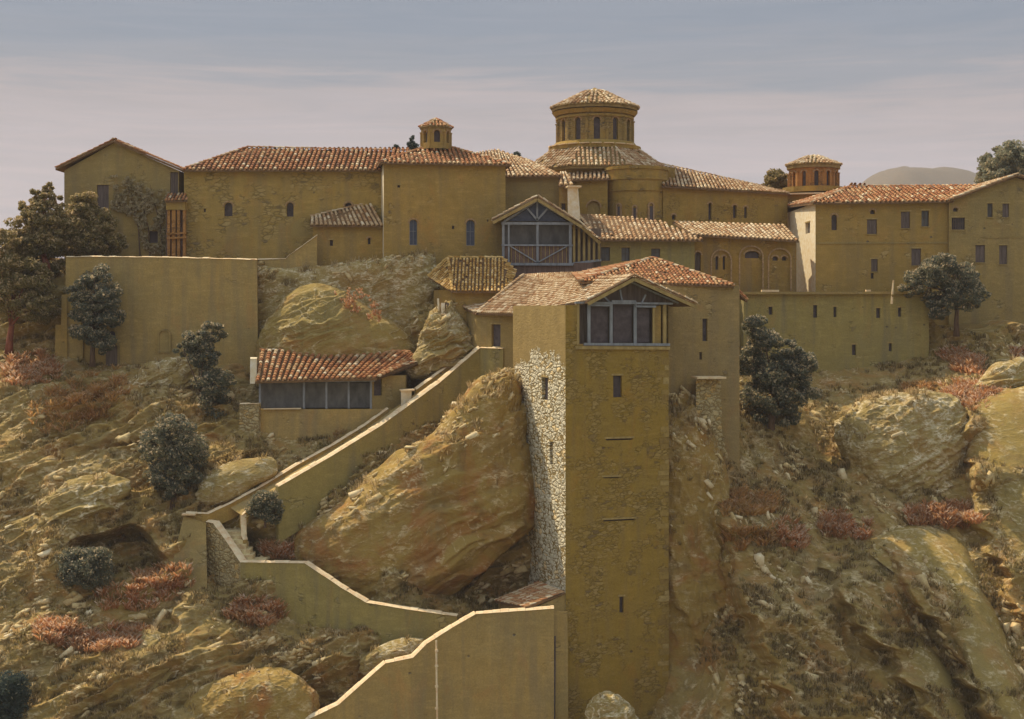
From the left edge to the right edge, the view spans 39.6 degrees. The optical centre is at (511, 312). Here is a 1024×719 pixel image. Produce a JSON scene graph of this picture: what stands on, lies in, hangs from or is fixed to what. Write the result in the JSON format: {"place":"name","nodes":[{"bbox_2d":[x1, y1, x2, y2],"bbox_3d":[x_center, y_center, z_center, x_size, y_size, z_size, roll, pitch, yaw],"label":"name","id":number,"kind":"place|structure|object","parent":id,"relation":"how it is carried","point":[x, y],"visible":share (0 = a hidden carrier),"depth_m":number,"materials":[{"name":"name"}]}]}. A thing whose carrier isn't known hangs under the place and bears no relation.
{"place":"outdoors","nodes":[
{"label":"outdoors","id":0,"kind":"place"},
{"bbox_2d":[0,256,1023,718],"bbox_3d":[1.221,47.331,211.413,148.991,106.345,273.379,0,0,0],"label":"rock hillside","id":1,"kind":"structure","parent":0,"point":[690,694],"depth_m":102.40,"materials":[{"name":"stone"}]},
{"bbox_2d":[0,668,34,718],"bbox_3d":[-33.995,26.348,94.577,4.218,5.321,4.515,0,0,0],"label":"bush","id":2,"kind":"object","parent":1,"relation":"on","point":[14,694],"visible":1,"depth_m":93.77,"materials":[{"name":"green plant"}]},
{"bbox_2d":[0,228,61,353],"bbox_3d":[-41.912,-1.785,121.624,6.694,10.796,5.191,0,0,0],"label":"tree","id":3,"kind":"object","parent":1,"relation":"on","point":[35,302],"visible":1,"depth_m":120.72,"materials":[{"name":"green plant"}]},
{"bbox_2d":[0,346,66,385],"bbox_3d":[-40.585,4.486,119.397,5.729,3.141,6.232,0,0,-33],"label":"flowering shrub","id":4,"kind":"object","parent":1,"relation":"on","point":[11,368],"visible":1,"depth_m":118.98,"materials":[{"name":"plant"}]},
{"bbox_2d":[1,243,65,276],"bbox_3d":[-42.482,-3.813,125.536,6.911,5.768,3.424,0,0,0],"label":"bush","id":5,"kind":"object","parent":1,"relation":"on","point":[57,266],"visible":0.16,"depth_m":125.11,"materials":[{"name":"green plant"}]},
{"bbox_2d":[3,181,73,272],"bbox_3d":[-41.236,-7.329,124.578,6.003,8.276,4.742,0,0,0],"label":"tree","id":6,"kind":"object","parent":1,"relation":"on","point":[45,231],"visible":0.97,"depth_m":123.55,"materials":[{"name":"green plant"}]},
{"bbox_2d":[30,612,95,648],"bbox_3d":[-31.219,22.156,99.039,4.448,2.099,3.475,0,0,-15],"label":"flowering shrub","id":7,"kind":"object","parent":1,"relation":"on","point":[69,624],"visible":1,"depth_m":98.38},
{"bbox_2d":[26,363,132,433],"bbox_3d":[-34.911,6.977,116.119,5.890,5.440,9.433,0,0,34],"label":"flowering shrub","id":8,"kind":"object","parent":1,"relation":"on","point":[90,394],"visible":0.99,"depth_m":115.40,"materials":[{"name":"plant"}]},
{"bbox_2d":[52,546,114,590],"bbox_3d":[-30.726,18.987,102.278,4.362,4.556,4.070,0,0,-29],"label":"bush","id":9,"kind":"object","parent":1,"relation":"on","point":[95,564],"visible":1,"depth_m":101.35,"materials":[{"name":"green plant"}]},
{"bbox_2d":[37,471,131,529],"bbox_3d":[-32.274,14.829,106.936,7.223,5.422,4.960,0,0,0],"label":"boulder","id":10,"kind":"object","parent":1,"relation":"on","point":[109,492],"visible":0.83,"depth_m":105.64,"materials":[{"name":"stone"}]},
{"bbox_2d":[62,263,126,366],"bbox_3d":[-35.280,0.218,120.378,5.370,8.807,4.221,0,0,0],"label":"tree","id":11,"kind":"object","parent":1,"relation":"on","point":[87,332],"visible":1,"depth_m":119.62,"materials":[{"name":"green plant"}]},
{"bbox_2d":[61,191,128,256],"bbox_3d":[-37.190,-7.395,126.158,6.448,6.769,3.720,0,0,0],"label":"tree","id":12,"kind":"object","parent":1,"relation":"on","point":[92,234],"visible":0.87,"depth_m":125.52,"materials":[{"name":"green plant"}]},
{"bbox_2d":[71,619,150,653],"bbox_3d":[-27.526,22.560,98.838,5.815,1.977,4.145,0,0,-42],"label":"flowering shrub","id":13,"kind":"object","parent":1,"relation":"on","point":[128,635],"visible":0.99,"depth_m":98.60,"materials":[{"name":"plant"}]},
{"bbox_2d":[54,137,183,256],"bbox_3d":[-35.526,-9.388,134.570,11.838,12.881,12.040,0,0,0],"label":"house","id":14,"kind":"structure","parent":1,"relation":"on","point":[94,169],"depth_m":129.00,"materials":[{"name":"yellow paint"}]},
{"bbox_2d":[96,183,109,212],"bbox_3d":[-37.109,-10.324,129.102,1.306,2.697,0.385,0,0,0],"label":"window","id":15,"kind":"structure","parent":14,"relation":"in","point":[103,188],"depth_m":129.10,"materials":[{"name":"grey paint"}]},
{"bbox_2d":[109,174,169,256],"bbox_3d":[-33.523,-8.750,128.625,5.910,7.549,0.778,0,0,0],"label":"climbing plant","id":16,"kind":"object","parent":14,"relation":"attached to","point":[141,204],"visible":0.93,"depth_m":128.66,"materials":[{"name":"green plant"}]},
{"bbox_2d":[169,171,178,194],"bbox_3d":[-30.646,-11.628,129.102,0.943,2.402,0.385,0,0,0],"label":"window","id":17,"kind":"structure","parent":14,"relation":"in","point":[174,174],"depth_m":129.10,"materials":[{"name":"grey paint"}]},
{"bbox_2d":[92,560,195,611],"bbox_3d":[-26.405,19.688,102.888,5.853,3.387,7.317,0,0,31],"label":"flowering shrub","id":18,"kind":"object","parent":1,"relation":"on","point":[165,584],"visible":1,"depth_m":102.38,"materials":[{"name":"plant"}]},
{"bbox_2d":[114,629,178,708],"bbox_3d":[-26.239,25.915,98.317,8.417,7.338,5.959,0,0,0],"label":"boulder","id":19,"kind":"object","parent":1,"relation":"on","point":[149,640],"visible":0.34,"depth_m":97.05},
{"bbox_2d":[126,356,198,387],"bbox_3d":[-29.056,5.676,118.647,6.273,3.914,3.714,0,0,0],"label":"boulder","id":20,"kind":"object","parent":1,"relation":"on","point":[171,371],"visible":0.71,"depth_m":117.79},
{"bbox_2d":[136,411,210,509],"bbox_3d":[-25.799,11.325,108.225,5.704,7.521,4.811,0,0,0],"label":"bush","id":21,"kind":"object","parent":1,"relation":"on","point":[180,450],"visible":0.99,"depth_m":107.16,"materials":[{"name":"green plant"}]},
{"bbox_2d":[165,192,187,256],"bbox_3d":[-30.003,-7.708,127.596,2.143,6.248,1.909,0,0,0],"label":"porch","id":22,"kind":"object","parent":1,"relation":"on","point":[176,210],"visible":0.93,"depth_m":127.05,"materials":[{"name":"paint"}]},
{"bbox_2d":[55,235,317,372],"bbox_3d":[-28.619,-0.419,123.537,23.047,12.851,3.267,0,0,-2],"label":"terrace wall","id":23,"kind":"structure","parent":1,"relation":"on","point":[166,302],"depth_m":122.29,"materials":[{"name":"paint"}]},
{"bbox_2d":[104,343,119,365],"bbox_3d":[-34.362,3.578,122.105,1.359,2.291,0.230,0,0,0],"label":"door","id":24,"kind":"structure","parent":23,"relation":"in","point":[113,356],"depth_m":122.11,"materials":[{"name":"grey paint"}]},
{"bbox_2d":[173,513,206,590],"bbox_3d":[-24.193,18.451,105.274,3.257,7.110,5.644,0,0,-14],"label":"buttress","id":25,"kind":"structure","parent":1,"relation":"on","point":[194,547],"depth_m":104.58,"materials":[{"name":"yellow paint"}]},
{"bbox_2d":[172,321,237,418],"bbox_3d":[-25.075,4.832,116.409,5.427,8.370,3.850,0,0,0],"label":"tree","id":26,"kind":"object","parent":1,"relation":"on","point":[199,347],"visible":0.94,"depth_m":115.70,"materials":[{"name":"green plant"}]},
{"bbox_2d":[206,520,246,586],"bbox_3d":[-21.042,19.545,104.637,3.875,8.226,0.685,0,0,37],"label":"stair wall","id":27,"kind":"structure","parent":1,"relation":"on","point":[225,556],"depth_m":104.69,"materials":[{"name":"stone"}]},
{"bbox_2d":[195,457,277,506],"bbox_3d":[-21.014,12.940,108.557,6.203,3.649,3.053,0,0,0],"label":"boulder","id":28,"kind":"object","parent":1,"relation":"on","point":[219,486],"visible":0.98,"depth_m":107.63,"materials":[{"name":"stone"}]},
{"bbox_2d":[197,447,279,471],"bbox_3d":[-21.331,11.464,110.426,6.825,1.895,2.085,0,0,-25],"label":"flowering shrub","id":29,"kind":"object","parent":1,"relation":"on","point":[224,458],"visible":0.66,"depth_m":110.44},
{"bbox_2d":[240,510,247,547],"bbox_3d":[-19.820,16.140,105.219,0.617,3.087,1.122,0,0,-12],"label":"parapet wall","id":30,"kind":"structure","parent":1,"relation":"on","point":[243,521],"depth_m":105.12,"materials":[{"name":"paint"}]},
{"bbox_2d":[226,529,267,559],"bbox_3d":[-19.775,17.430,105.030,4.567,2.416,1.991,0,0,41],"label":"stairs","id":31,"kind":"structure","parent":1,"relation":"on","point":[248,552],"depth_m":104.71,"materials":[{"name":"stone"}]},
{"bbox_2d":[239,402,260,433],"bbox_3d":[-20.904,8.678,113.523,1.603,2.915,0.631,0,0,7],"label":"wall","id":32,"kind":"structure","parent":1,"relation":"on","point":[250,415],"depth_m":113.29,"materials":[{"name":"stone"}]},
{"bbox_2d":[183,666,319,718],"bbox_3d":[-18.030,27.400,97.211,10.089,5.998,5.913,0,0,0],"label":"boulder","id":33,"kind":"object","parent":1,"relation":"on","point":[288,694],"visible":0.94,"depth_m":95.22,"materials":[{"name":"stone"}]},
{"bbox_2d":[221,593,290,627],"bbox_3d":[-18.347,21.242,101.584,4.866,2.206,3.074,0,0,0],"label":"flowering shrub","id":34,"kind":"object","parent":1,"relation":"on","point":[246,605],"visible":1,"depth_m":101.39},
{"bbox_2d":[244,489,284,527],"bbox_3d":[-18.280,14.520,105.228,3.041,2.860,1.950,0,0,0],"label":"bush","id":35,"kind":"object","parent":1,"relation":"on","point":[263,505],"visible":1,"depth_m":104.87,"materials":[{"name":"green plant"}]},
{"bbox_2d":[255,537,294,559],"bbox_3d":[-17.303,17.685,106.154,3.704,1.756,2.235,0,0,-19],"label":"flowering shrub","id":36,"kind":"object","parent":1,"relation":"on","point":[265,546],"visible":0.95,"depth_m":105.78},
{"bbox_2d":[186,407,387,523],"bbox_3d":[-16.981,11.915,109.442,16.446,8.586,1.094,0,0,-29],"label":"parapet wall","id":37,"kind":"structure","parent":1,"relation":"on","point":[223,513],"depth_m":108.18,"materials":[{"name":"paint"}]},
{"bbox_2d":[181,145,409,258],"bbox_3d":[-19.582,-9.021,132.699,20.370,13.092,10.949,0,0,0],"label":"hall","id":38,"kind":"structure","parent":1,"relation":"on","point":[257,202],"depth_m":128.00,"materials":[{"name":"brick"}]},
{"bbox_2d":[250,348,417,441],"bbox_3d":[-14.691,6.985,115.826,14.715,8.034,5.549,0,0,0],"label":"shed","id":39,"kind":"structure","parent":1,"relation":"on","point":[305,395],"depth_m":114.77,"materials":[{"name":"paint"}]},
{"bbox_2d":[254,283,417,388],"bbox_3d":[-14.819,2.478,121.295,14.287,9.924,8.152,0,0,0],"label":"rock dome","id":40,"kind":"object","parent":1,"relation":"on","point":[315,318],"visible":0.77,"depth_m":118.40,"materials":[{"name":"stone"}]},
{"bbox_2d":[334,287,381,321],"bbox_3d":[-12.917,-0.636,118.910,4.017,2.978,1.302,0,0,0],"label":"flowering shrub","id":41,"kind":"object","parent":40,"relation":"on","point":[349,301],"visible":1,"depth_m":118.77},
{"bbox_2d":[230,370,448,517],"bbox_3d":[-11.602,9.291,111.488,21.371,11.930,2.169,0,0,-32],"label":"path","id":42,"kind":"structure","parent":1,"relation":"on","point":[239,508],"depth_m":109.31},
{"bbox_2d":[310,203,382,265],"bbox_3d":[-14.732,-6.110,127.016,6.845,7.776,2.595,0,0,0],"label":"annex","id":43,"kind":"object","parent":1,"relation":"on","point":[343,234],"visible":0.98,"depth_m":126.40,"materials":[{"name":"paint"}]},
{"bbox_2d":[240,560,457,645],"bbox_3d":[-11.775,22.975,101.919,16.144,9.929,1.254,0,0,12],"label":"retaining wall","id":44,"kind":"structure","parent":1,"relation":"on","point":[314,595],"depth_m":101.92,"materials":[{"name":"stone"}]},
{"bbox_2d":[258,252,439,329],"bbox_3d":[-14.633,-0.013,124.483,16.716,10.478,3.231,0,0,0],"label":"rock ledge","id":45,"kind":"object","parent":1,"relation":"on","point":[402,293],"visible":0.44,"depth_m":123.40,"materials":[{"name":"stone"}]},
{"bbox_2d":[275,346,503,542],"bbox_3d":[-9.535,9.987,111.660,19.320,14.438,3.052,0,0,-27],"label":"parapet wall","id":46,"kind":"structure","parent":1,"relation":"on","point":[303,492],"depth_m":110.53,"materials":[{"name":"paint"}]},
{"bbox_2d":[359,637,423,675],"bbox_3d":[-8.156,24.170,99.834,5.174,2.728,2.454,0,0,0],"label":"boulder","id":47,"kind":"object","parent":1,"relation":"on","point":[391,649],"visible":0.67,"depth_m":99.04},
{"bbox_2d":[399,388,414,405],"bbox_3d":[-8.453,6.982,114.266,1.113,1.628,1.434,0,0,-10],"label":"pier","id":48,"kind":"structure","parent":1,"relation":"on","point":[406,395],"depth_m":113.72,"materials":[{"name":"beige paint"}]},
{"bbox_2d":[292,372,534,599],"bbox_3d":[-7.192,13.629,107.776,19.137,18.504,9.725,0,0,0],"label":"rock outcrop","id":49,"kind":"object","parent":1,"relation":"on","point":[466,521],"visible":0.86,"depth_m":104.52,"materials":[{"name":"stone"}]},
{"bbox_2d":[306,605,553,718],"bbox_3d":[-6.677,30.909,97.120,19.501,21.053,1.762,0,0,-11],"label":"retaining wall","id":50,"kind":"structure","parent":1,"relation":"on","point":[496,664],"depth_m":98.17,"materials":[{"name":"stone"}]},
{"bbox_2d":[435,640,437,718],"bbox_3d":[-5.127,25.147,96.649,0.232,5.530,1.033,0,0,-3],"label":"drainpipe","id":51,"kind":"object","parent":50,"relation":"attached to","point":[436,685],"visible":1,"depth_m":96.58,"materials":[{"name":"metal"}]},
{"bbox_2d":[414,367,450,393],"bbox_3d":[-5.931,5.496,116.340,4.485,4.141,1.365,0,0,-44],"label":"parapet wall","id":52,"kind":"structure","parent":1,"relation":"on","point":[429,380],"depth_m":115.76,"materials":[{"name":"paint"}]},
{"bbox_2d":[404,300,473,380],"bbox_3d":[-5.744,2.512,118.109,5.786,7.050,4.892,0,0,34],"label":"rock crag","id":53,"kind":"structure","parent":1,"relation":"on","point":[447,343],"depth_m":116.91,"materials":[{"name":"stone"}]},
{"bbox_2d":[375,146,511,289],"bbox_3d":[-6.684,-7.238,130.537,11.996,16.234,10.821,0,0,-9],"label":"chapel","id":54,"kind":"structure","parent":1,"relation":"on","point":[443,203],"depth_m":125.88,"materials":[{"name":"paint"}]},
{"bbox_2d":[408,218,418,244],"bbox_3d":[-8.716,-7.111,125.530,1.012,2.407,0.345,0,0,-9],"label":"window","id":55,"kind":"structure","parent":54,"relation":"in","point":[413,224],"depth_m":125.64,"materials":[{"name":"grey glass"}]},
{"bbox_2d":[418,117,453,148],"bbox_3d":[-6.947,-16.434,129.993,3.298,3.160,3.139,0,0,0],"label":"lantern","id":56,"kind":"object","parent":54,"relation":"on","point":[435,132],"visible":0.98,"depth_m":129.08,"materials":[{"name":"paint"}]},
{"bbox_2d":[465,218,476,245],"bbox_3d":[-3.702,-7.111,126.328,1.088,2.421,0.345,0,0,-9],"label":"window","id":57,"kind":"structure","parent":54,"relation":"in","point":[470,224],"depth_m":126.48,"materials":[{"name":"grey glass"}]},
{"bbox_2d":[427,255,516,324],"bbox_3d":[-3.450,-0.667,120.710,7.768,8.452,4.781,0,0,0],"label":"storehouse","id":58,"kind":"structure","parent":1,"relation":"on","point":[466,280],"depth_m":120.37,"materials":[{"name":"tile"}]},
{"bbox_2d":[0,252,1023,718],"bbox_3d":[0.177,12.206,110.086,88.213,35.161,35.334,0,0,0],"label":"loose stones","id":59,"kind":"object","parent":1,"relation":"on","point":[1014,628],"visible":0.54,"depth_m":103.36,"materials":[{"name":"stone"}]},
{"bbox_2d":[462,271,577,368],"bbox_3d":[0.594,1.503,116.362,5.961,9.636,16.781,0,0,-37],"label":"gatehouse","id":60,"kind":"object","parent":1,"relation":"on","point":[490,323],"visible":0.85,"depth_m":115.96,"materials":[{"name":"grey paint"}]},
{"bbox_2d":[490,323,501,345],"bbox_3d":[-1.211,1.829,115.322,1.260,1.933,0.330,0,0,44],"label":"door","id":61,"kind":"structure","parent":60,"relation":"in","point":[496,326],"depth_m":115.52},
{"bbox_2d":[35,248,1017,711],"bbox_3d":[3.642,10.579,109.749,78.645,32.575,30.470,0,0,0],"label":"rock scrub","id":62,"kind":"object","parent":1,"relation":"on","point":[673,410],"visible":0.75,"depth_m":107.01,"materials":[{"name":"brown plant"}]},
{"bbox_2d":[494,581,564,610],"bbox_3d":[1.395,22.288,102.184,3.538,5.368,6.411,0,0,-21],"label":"lean to","id":63,"kind":"object","parent":1,"relation":"on","point":[536,594],"visible":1,"depth_m":101.14,"materials":[{"name":"tile"}]},
{"bbox_2d":[492,195,600,280],"bbox_3d":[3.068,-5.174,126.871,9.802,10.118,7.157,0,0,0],"label":"loggia","id":64,"kind":"object","parent":1,"relation":"on","point":[540,234],"visible":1,"depth_m":124.10,"materials":[{"name":"grey glass"}]},
{"bbox_2d":[554,610,567,718],"bbox_3d":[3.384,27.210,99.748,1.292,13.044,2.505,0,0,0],"label":"tower plinth","id":65,"kind":"structure","parent":1,"relation":"on","point":[560,664],"depth_m":99.03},
{"bbox_2d":[513,273,697,718],"bbox_3d":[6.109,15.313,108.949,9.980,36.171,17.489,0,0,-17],"label":"tower","id":66,"kind":"structure","parent":1,"relation":"on","point":[591,364],"depth_m":101.44,"materials":[{"name":"paint"}]},
{"bbox_2d":[612,374,623,396],"bbox_3d":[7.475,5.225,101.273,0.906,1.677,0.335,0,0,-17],"label":"window","id":67,"kind":"structure","parent":66,"relation":"in","point":[616,379],"depth_m":101.43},
{"bbox_2d":[585,691,638,718],"bbox_3d":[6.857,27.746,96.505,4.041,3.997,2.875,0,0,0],"label":"boulder","id":68,"kind":"object","parent":1,"relation":"on","point":[619,707],"visible":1,"depth_m":95.60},
{"bbox_2d":[580,214,702,269],"bbox_3d":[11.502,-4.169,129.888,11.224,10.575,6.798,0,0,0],"label":"long building","id":69,"kind":"structure","parent":1,"relation":"on","point":[623,239],"depth_m":127.78,"materials":[{"name":"beige ceramic"}]},
{"bbox_2d":[601,246,610,261],"bbox_3d":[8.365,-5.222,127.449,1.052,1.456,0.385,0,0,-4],"label":"window","id":70,"kind":"structure","parent":69,"relation":"in","point":[605,250],"depth_m":127.59,"materials":[{"name":"grey glass"}]},
{"bbox_2d":[620,246,630,261],"bbox_3d":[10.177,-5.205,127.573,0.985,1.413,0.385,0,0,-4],"label":"window","id":71,"kind":"structure","parent":69,"relation":"in","point":[624,249],"depth_m":127.72,"materials":[{"name":"grey glass"}]},
{"bbox_2d":[572,256,748,471],"bbox_3d":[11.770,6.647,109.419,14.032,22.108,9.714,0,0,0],"label":"tower block","id":72,"kind":"structure","parent":1,"relation":"on","point":[703,351],"depth_m":107.41,"materials":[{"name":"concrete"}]},
{"bbox_2d":[668,393,729,669],"bbox_3d":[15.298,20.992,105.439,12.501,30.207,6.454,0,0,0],"label":"rock buttress","id":73,"kind":"object","parent":1,"relation":"on","point":[697,591],"visible":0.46,"depth_m":103.26,"materials":[{"name":"stone"}]},
{"bbox_2d":[672,220,798,291],"bbox_3d":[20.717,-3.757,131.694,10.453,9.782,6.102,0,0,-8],"label":"refectory","id":74,"kind":"structure","parent":1,"relation":"on","point":[750,257],"depth_m":129.65,"materials":[{"name":"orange paint"}]},
{"bbox_2d":[719,546,800,579],"bbox_3d":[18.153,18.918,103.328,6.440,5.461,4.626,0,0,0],"label":"boulder","id":75,"kind":"object","parent":1,"relation":"on","point":[794,571],"visible":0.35,"depth_m":102.04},
{"bbox_2d":[718,521,781,551],"bbox_3d":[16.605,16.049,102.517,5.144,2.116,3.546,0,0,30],"label":"flowering shrub","id":76,"kind":"object","parent":75,"relation":"on","point":[766,538],"visible":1,"depth_m":101.84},
{"bbox_2d":[739,314,822,430],"bbox_3d":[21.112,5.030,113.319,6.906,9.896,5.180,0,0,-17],"label":"tree","id":77,"kind":"object","parent":1,"relation":"on","point":[772,377],"visible":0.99,"depth_m":112.22,"materials":[{"name":"green plant"}]},
{"bbox_2d":[765,513,812,550],"bbox_3d":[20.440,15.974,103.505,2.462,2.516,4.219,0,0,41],"label":"flowering shrub","id":78,"kind":"object","parent":1,"relation":"on","point":[800,530],"visible":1,"depth_m":103.00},
{"bbox_2d":[739,290,931,372],"bbox_3d":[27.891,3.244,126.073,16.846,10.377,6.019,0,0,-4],"label":"bastion","id":79,"kind":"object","parent":1,"relation":"on","point":[835,331],"visible":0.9,"depth_m":123.67,"materials":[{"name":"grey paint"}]},
{"bbox_2d":[814,506,876,539],"bbox_3d":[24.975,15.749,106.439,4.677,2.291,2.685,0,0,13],"label":"flowering shrub","id":80,"kind":"object","parent":1,"relation":"on","point":[845,525],"visible":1,"depth_m":106.11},
{"bbox_2d":[787,182,979,324],"bbox_3d":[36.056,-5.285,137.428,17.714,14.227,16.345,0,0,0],"label":"residence","id":81,"kind":"structure","parent":1,"relation":"on","point":[858,238],"depth_m":130.00,"materials":[{"name":"paint"}]},
{"bbox_2d":[866,218,877,234],"bbox_3d":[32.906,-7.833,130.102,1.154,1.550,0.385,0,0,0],"label":"window","id":82,"kind":"structure","parent":81,"relation":"in","point":[871,224],"depth_m":130.11,"materials":[{"name":"grey paint"}]},
{"bbox_2d":[900,210,910,228],"bbox_3d":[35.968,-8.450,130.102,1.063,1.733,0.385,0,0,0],"label":"window","id":83,"kind":"structure","parent":81,"relation":"in","point":[904,213],"depth_m":130.08,"materials":[{"name":"grey paint"}]},
{"bbox_2d":[910,247,921,265],"bbox_3d":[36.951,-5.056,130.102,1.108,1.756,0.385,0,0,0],"label":"window","id":84,"kind":"structure","parent":81,"relation":"in","point":[915,251],"depth_m":130.11,"materials":[{"name":"grey paint"}]},
{"bbox_2d":[920,209,929,226],"bbox_3d":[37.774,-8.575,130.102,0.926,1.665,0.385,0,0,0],"label":"window","id":85,"kind":"structure","parent":81,"relation":"in","point":[924,212],"depth_m":130.27,"materials":[{"name":"grey glass"}]},
{"bbox_2d":[834,391,968,500],"bbox_3d":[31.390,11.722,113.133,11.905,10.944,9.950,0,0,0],"label":"boulder","id":86,"kind":"object","parent":1,"relation":"on","point":[927,449],"visible":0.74,"depth_m":109.54,"materials":[{"name":"stone"}]},
{"bbox_2d":[898,380,935,391],"bbox_3d":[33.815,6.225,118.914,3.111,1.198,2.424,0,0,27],"label":"flowering shrub","id":87,"kind":"object","parent":1,"relation":"on","point":[911,384],"visible":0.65,"depth_m":118.94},
{"bbox_2d":[910,634,966,718],"bbox_3d":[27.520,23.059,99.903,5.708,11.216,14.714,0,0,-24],"label":"rock rib","id":88,"kind":"object","parent":1,"relation":"on","point":[929,667],"visible":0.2,"depth_m":95.67,"materials":[{"name":"stone"}]},
{"bbox_2d":[864,525,1023,718],"bbox_3d":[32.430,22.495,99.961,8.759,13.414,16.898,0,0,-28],"label":"rock rib","id":89,"kind":"object","parent":1,"relation":"on","point":[988,657],"visible":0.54,"depth_m":98.68,"materials":[{"name":"stone"}]},
{"bbox_2d":[897,252,991,336],"bbox_3d":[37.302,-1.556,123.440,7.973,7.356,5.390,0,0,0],"label":"tree","id":90,"kind":"object","parent":1,"relation":"on","point":[959,290],"visible":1,"depth_m":122.30,"materials":[{"name":"green plant"}]},
{"bbox_2d":[901,496,988,529],"bbox_3d":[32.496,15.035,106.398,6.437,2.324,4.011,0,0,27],"label":"flowering shrub","id":91,"kind":"object","parent":1,"relation":"on","point":[953,513],"visible":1,"depth_m":106.04,"materials":[{"name":"plant"}]},
{"bbox_2d":[933,343,988,374],"bbox_3d":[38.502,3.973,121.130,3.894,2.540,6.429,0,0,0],"label":"flowering shrub","id":92,"kind":"object","parent":1,"relation":"on","point":[960,357],"visible":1,"depth_m":120.48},
{"bbox_2d":[938,324,988,329],"bbox_3d":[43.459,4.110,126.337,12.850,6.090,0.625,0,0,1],"label":"terrace wall","id":93,"kind":"structure","parent":1,"relation":"on","point":[968,326],"depth_m":126.21,"materials":[{"name":"brown paint"}]},
{"bbox_2d":[932,374,1011,409],"bbox_3d":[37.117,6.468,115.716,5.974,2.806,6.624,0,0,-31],"label":"flowering shrub","id":94,"kind":"object","parent":1,"relation":"on","point":[965,388],"visible":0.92,"depth_m":115.37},
{"bbox_2d":[944,172,1023,324],"bbox_3d":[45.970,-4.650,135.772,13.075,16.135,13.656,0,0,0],"label":"gabled residence","id":95,"kind":"structure","parent":1,"relation":"on","point":[986,228],"depth_m":129.60,"materials":[{"name":"yellow paint"}]},
{"bbox_2d":[950,216,965,230],"bbox_3d":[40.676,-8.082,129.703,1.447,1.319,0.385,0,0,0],"label":"window","id":96,"kind":"structure","parent":95,"relation":"in","point":[957,221],"depth_m":129.89,"materials":[{"name":"grey paint"}]},
{"bbox_2d":[974,244,985,262],"bbox_3d":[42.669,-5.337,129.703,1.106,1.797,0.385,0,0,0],"label":"window","id":97,"kind":"structure","parent":95,"relation":"in","point":[979,248],"depth_m":129.70,"materials":[{"name":"grey paint"}]},
{"bbox_2d":[998,244,1008,264],"bbox_3d":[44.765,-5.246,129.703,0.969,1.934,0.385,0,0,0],"label":"window","id":98,"kind":"structure","parent":95,"relation":"in","point":[1002,249],"depth_m":129.70,"materials":[{"name":"grey paint"}]},
{"bbox_2d":[965,386,1023,560],"bbox_3d":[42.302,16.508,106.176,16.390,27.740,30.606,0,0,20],"label":"rock cliff","id":99,"kind":"structure","parent":1,"relation":"on","point":[1000,439],"depth_m":108.94,"materials":[{"name":"stone"}]},
{"bbox_2d":[973,357,1023,390],"bbox_3d":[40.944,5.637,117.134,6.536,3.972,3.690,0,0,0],"label":"boulder","id":100,"kind":"object","parent":1,"relation":"on","point":[1012,377],"visible":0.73,"depth_m":115.93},
{"bbox_2d":[0,0,1023,258],"label":"sky","id":101,"kind":"structure","parent":0,"point":[736,89],"materials":[{"name":"grey"}]},
{"bbox_2d":[477,149,573,227],"bbox_3d":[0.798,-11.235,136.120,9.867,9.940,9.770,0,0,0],"label":"cloister building","id":102,"kind":"structure","parent":0,"point":[525,178],"depth_m":133.00,"materials":[{"name":"yellow paint"}]},
{"bbox_2d":[564,185,581,219],"bbox_3d":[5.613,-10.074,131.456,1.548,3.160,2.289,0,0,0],"label":"chimney","id":103,"kind":"structure","parent":102,"relation":"attached to","point":[573,204],"depth_m":130.89,"materials":[{"name":"beige paint"}]},
{"bbox_2d":[534,88,789,233],"bbox_3d":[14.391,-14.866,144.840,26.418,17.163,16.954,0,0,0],"label":"church","id":104,"kind":"structure","parent":0,"point":[603,160],"depth_m":139.98,"materials":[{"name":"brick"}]},
{"bbox_2d":[586,199,601,214],"bbox_3d":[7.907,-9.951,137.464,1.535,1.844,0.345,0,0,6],"label":"window","id":105,"kind":"structure","parent":104,"relation":"in","point":[593,207],"depth_m":137.59,"materials":[{"name":"brown paint"}]},
{"bbox_2d":[592,115,601,138],"bbox_3d":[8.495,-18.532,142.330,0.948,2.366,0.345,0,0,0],"label":"window","id":106,"kind":"structure","parent":104,"relation":"in","point":[596,120],"depth_m":142.48,"materials":[{"name":"glass"}]},
{"bbox_2d":[787,192,822,212],"bbox_3d":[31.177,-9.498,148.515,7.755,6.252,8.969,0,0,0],"label":"side chapel","id":107,"kind":"structure","parent":104,"relation":"attached to","point":[791,197],"depth_m":145.00,"materials":[{"name":"stone"}]},
{"bbox_2d":[782,154,842,192],"bbox_3d":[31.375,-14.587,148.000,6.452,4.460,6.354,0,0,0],"label":"lantern","id":108,"kind":"object","parent":107,"relation":"on","point":[813,173],"visible":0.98,"depth_m":145.89,"materials":[{"name":"brick"}]},
{"bbox_2d":[762,168,787,189],"bbox_3d":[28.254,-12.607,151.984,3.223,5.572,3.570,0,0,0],"label":"tree","id":109,"kind":"object","parent":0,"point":[777,178],"visible":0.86,"depth_m":150.97,"materials":[{"name":"green plant"}]},
{"bbox_2d":[860,166,977,186],"bbox_3d":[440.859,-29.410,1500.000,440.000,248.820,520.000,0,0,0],"label":"distant hill","id":110,"kind":"structure","parent":0,"point":[904,175],"depth_m":1435.07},
{"bbox_2d":[973,139,1023,183],"bbox_3d":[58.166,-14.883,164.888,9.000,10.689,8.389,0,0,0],"label":"tree","id":111,"kind":"object","parent":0,"point":[1008,159],"visible":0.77,"depth_m":163.16,"materials":[{"name":"green plant"}]},
{"bbox_3d":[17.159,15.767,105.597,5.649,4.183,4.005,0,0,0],"label":"boulder","id":112,"kind":"object","parent":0,"visible":0},
{"bbox_2d":[716,484,787,516],"bbox_3d":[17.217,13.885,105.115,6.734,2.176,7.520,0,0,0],"label":"flowering shrub","id":113,"kind":"object","parent":112,"relation":"on","point":[741,504],"visible":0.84,"depth_m":104.28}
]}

